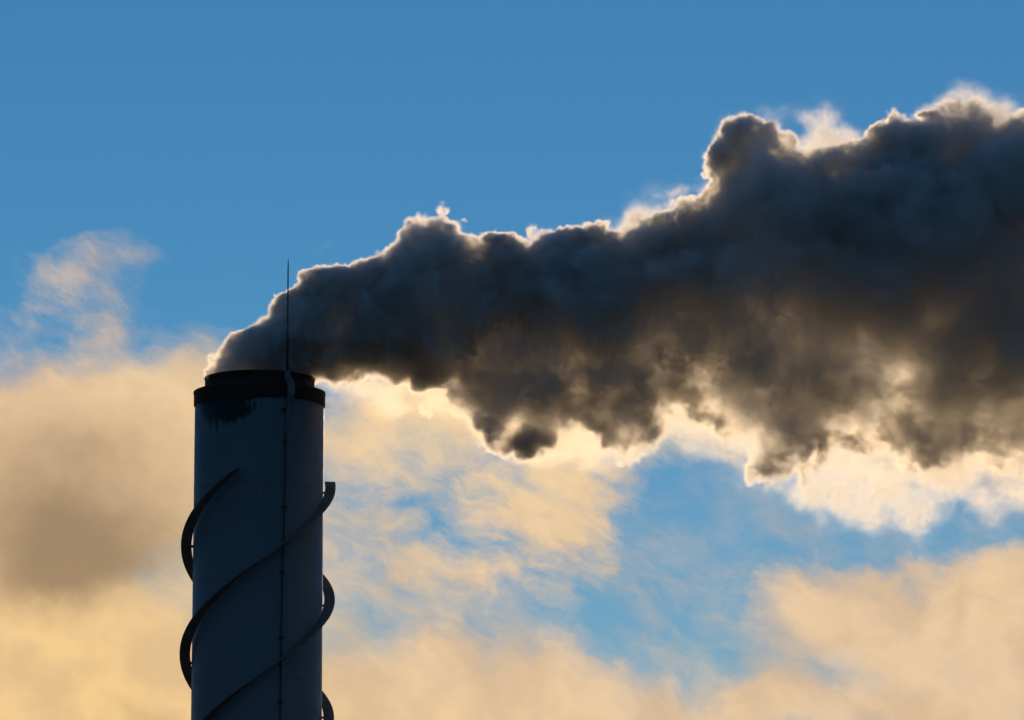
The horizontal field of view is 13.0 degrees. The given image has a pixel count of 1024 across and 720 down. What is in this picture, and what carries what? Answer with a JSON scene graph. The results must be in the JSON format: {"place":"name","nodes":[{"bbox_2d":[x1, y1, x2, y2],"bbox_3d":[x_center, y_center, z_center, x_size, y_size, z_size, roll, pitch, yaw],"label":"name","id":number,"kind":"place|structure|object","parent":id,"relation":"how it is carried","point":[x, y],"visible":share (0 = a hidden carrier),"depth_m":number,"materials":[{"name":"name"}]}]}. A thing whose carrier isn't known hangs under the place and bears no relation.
{"place":"outdoors","nodes":[
{"label":"outdoors","id":0,"kind":"place"},
{"bbox_2d":[0,0,1023,719],"label":"sky","id":1,"kind":"structure","parent":0,"point":[667,356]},
{"label":"ground","id":2,"kind":"structure","parent":0,"visible":0},
{"bbox_2d":[179,259,335,719],"bbox_3d":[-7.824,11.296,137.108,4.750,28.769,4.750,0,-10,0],"label":"chimney","id":3,"kind":"object","parent":2,"relation":"on","point":[261,611],"visible":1,"depth_m":136.51,"materials":[{"name":"paint"}]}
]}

